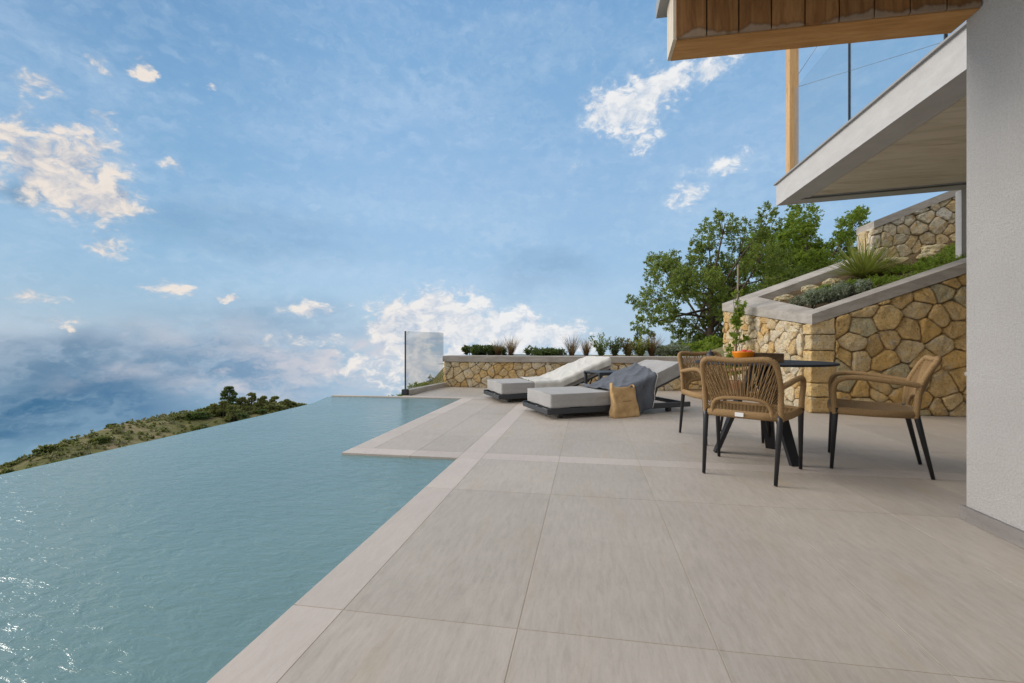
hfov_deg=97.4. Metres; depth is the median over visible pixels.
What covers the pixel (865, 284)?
lavender mound
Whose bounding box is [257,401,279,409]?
hill bush
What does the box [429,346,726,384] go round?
ground
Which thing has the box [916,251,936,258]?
rock
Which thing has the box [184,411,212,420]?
hill bush
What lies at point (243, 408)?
hill bush
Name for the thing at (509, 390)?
sun lounger
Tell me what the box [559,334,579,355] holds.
red grass
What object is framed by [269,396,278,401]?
pine tree
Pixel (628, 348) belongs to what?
wispy shrub
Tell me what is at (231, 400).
pine tree
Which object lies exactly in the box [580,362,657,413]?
blanket
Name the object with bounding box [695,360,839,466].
dining table
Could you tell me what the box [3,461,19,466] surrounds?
hill bush
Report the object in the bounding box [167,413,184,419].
hill bush
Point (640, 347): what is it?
wispy shrub
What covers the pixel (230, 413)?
tree
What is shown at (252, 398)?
pine tree
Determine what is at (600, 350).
wispy shrub
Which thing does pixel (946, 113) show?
house
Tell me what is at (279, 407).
hill bush
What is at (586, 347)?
red grass
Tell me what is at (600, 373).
side table
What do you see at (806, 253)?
leafy tree
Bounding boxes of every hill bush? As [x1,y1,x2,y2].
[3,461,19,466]
[31,444,65,453]
[35,448,53,453]
[49,447,64,452]
[49,458,66,463]
[85,435,114,444]
[95,436,107,444]
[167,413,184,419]
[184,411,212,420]
[190,426,203,430]
[231,413,247,420]
[239,406,248,410]
[245,405,257,410]
[254,409,267,414]
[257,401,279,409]
[263,404,286,411]
[294,403,306,406]
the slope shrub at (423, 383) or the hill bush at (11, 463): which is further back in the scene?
the hill bush at (11, 463)
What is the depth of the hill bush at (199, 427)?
82.91 m
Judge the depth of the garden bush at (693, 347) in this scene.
11.25 m
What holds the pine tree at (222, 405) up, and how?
on the hillside
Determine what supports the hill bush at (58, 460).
on the hillside
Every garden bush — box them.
[669,342,702,355]
[690,334,723,351]
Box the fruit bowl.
[731,349,754,357]
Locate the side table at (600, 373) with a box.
[584,370,616,383]
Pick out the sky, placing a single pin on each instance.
(199, 198)
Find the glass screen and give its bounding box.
[402,331,445,395]
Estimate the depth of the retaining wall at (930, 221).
7.43 m
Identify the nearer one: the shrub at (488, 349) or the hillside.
the shrub at (488, 349)
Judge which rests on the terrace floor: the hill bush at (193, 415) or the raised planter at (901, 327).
the raised planter at (901, 327)
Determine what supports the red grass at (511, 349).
on the ground at (439, 378)
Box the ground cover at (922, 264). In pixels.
[809,243,966,291]
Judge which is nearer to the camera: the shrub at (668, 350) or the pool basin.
the pool basin
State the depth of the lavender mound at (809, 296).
6.28 m
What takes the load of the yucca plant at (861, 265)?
in the raised planter at (901, 327)
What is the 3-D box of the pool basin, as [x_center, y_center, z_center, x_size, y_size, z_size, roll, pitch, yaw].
[-2.324,2.444,2.649,3.425,2.972,10.450,0,0,10]
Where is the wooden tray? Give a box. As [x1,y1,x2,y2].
[754,353,783,361]
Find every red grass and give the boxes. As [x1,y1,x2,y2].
[491,339,504,354]
[500,336,521,354]
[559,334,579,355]
[580,339,597,355]
[641,332,663,355]
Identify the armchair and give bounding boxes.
[677,351,763,444]
[700,356,806,485]
[827,355,941,479]
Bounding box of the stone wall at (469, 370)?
[443,355,723,390]
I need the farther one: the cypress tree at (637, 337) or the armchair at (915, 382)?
the cypress tree at (637, 337)
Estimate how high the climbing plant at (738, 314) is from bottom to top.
2.200 m
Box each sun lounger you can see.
[484,365,610,401]
[523,360,689,417]
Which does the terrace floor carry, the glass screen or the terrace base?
the glass screen
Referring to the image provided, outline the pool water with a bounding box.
[0,396,458,682]
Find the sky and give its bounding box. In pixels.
[0,0,966,464]
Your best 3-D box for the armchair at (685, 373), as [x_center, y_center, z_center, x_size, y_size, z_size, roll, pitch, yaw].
[1.971,0.513,4.363,0.642,0.830,0.640,0,0,-8]
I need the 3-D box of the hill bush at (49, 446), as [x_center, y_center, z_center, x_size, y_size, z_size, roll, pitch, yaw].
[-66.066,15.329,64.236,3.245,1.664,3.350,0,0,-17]
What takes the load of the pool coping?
on the terrace base
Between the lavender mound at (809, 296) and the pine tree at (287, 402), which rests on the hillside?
the pine tree at (287, 402)
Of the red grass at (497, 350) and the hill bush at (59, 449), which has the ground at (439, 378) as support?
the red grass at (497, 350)
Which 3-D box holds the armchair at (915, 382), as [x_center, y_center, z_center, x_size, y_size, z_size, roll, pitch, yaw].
[2.741,0.513,3.356,0.640,0.830,0.642,0,0,34]
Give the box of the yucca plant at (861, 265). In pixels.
[812,234,920,277]
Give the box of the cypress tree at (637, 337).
[632,320,642,354]
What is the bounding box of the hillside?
[0,407,288,473]
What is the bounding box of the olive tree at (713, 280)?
[625,201,813,345]
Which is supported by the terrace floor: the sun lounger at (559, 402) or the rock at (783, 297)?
the sun lounger at (559, 402)
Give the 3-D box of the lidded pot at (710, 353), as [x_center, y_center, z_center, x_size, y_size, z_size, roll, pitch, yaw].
[1.743,0.117,3.955,0.068,0.095,0.068,0,0,10]
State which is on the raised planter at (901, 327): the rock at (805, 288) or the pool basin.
the rock at (805, 288)
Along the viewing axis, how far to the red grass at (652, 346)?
9.61 m
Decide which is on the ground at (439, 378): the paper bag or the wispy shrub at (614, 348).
the wispy shrub at (614, 348)
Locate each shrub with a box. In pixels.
[406,381,429,388]
[461,344,484,354]
[482,344,506,354]
[523,345,559,355]
[542,347,567,355]
[588,332,609,355]
[605,336,623,355]
[619,337,634,355]
[628,336,651,355]
[654,344,692,355]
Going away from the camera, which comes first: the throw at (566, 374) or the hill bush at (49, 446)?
the throw at (566, 374)
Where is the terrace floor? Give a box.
[278,387,1023,682]
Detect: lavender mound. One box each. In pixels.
[790,287,831,308]
[800,283,852,305]
[831,278,873,295]
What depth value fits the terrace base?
1.55 m
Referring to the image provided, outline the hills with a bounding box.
[442,334,718,363]
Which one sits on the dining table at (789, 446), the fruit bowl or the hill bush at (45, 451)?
the fruit bowl
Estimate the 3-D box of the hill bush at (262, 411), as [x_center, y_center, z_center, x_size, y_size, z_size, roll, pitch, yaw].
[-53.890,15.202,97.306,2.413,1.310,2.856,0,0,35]
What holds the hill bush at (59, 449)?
on the hillside
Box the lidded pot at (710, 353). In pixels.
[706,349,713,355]
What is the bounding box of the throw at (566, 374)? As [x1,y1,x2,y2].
[522,356,610,387]
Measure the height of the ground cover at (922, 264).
1.238 m
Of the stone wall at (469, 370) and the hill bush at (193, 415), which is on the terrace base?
the stone wall at (469, 370)
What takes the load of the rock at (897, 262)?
on the raised planter at (901, 327)
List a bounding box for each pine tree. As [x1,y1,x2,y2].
[207,403,220,414]
[215,400,229,416]
[220,386,237,404]
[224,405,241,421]
[235,396,247,408]
[243,392,257,405]
[256,395,269,406]
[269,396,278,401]
[283,399,292,408]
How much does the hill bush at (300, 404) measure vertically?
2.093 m
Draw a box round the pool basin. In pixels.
[2,397,326,474]
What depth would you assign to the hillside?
76.08 m
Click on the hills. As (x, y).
(646, 353)
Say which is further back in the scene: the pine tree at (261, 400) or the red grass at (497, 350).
the pine tree at (261, 400)
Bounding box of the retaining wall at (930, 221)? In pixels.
[856,190,959,263]
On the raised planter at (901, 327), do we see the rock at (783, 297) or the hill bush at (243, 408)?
the rock at (783, 297)
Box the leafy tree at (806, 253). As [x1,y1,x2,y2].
[736,203,872,294]
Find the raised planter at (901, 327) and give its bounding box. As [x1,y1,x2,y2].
[722,241,966,416]
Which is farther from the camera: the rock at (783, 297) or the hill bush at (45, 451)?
the hill bush at (45, 451)
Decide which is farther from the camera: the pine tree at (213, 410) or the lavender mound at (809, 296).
the pine tree at (213, 410)
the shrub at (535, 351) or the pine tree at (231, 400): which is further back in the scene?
the pine tree at (231, 400)
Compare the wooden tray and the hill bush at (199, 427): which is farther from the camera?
the hill bush at (199, 427)
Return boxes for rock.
[774,294,793,301]
[801,285,819,291]
[822,278,840,284]
[883,257,908,265]
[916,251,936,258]
[920,244,948,252]
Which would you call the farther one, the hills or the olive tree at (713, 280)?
the hills
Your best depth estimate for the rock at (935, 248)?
7.11 m
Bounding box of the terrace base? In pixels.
[277,401,1023,682]
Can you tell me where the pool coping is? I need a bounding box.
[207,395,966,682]
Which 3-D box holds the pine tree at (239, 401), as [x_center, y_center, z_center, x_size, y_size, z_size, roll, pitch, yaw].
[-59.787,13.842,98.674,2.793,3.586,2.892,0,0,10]
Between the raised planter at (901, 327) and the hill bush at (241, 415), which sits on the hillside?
the hill bush at (241, 415)
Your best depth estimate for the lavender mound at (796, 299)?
6.86 m
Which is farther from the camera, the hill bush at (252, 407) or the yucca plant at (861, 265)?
the hill bush at (252, 407)
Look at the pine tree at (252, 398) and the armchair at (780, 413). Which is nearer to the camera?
the armchair at (780, 413)
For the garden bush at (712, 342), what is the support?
on the ground at (439, 378)
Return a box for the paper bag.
[609,383,639,418]
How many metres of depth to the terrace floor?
1.84 m
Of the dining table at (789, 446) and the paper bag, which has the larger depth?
the paper bag
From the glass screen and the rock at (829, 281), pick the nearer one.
the rock at (829, 281)
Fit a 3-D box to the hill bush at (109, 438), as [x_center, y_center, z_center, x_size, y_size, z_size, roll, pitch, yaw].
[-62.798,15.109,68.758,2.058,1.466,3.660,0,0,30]
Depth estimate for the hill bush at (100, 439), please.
68.18 m
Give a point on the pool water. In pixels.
(206, 555)
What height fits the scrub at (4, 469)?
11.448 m
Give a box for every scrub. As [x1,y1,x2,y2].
[0,406,294,474]
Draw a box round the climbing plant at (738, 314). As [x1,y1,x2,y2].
[724,265,749,388]
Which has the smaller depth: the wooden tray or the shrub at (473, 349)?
the wooden tray
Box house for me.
[656,0,1023,548]
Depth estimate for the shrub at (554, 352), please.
9.50 m

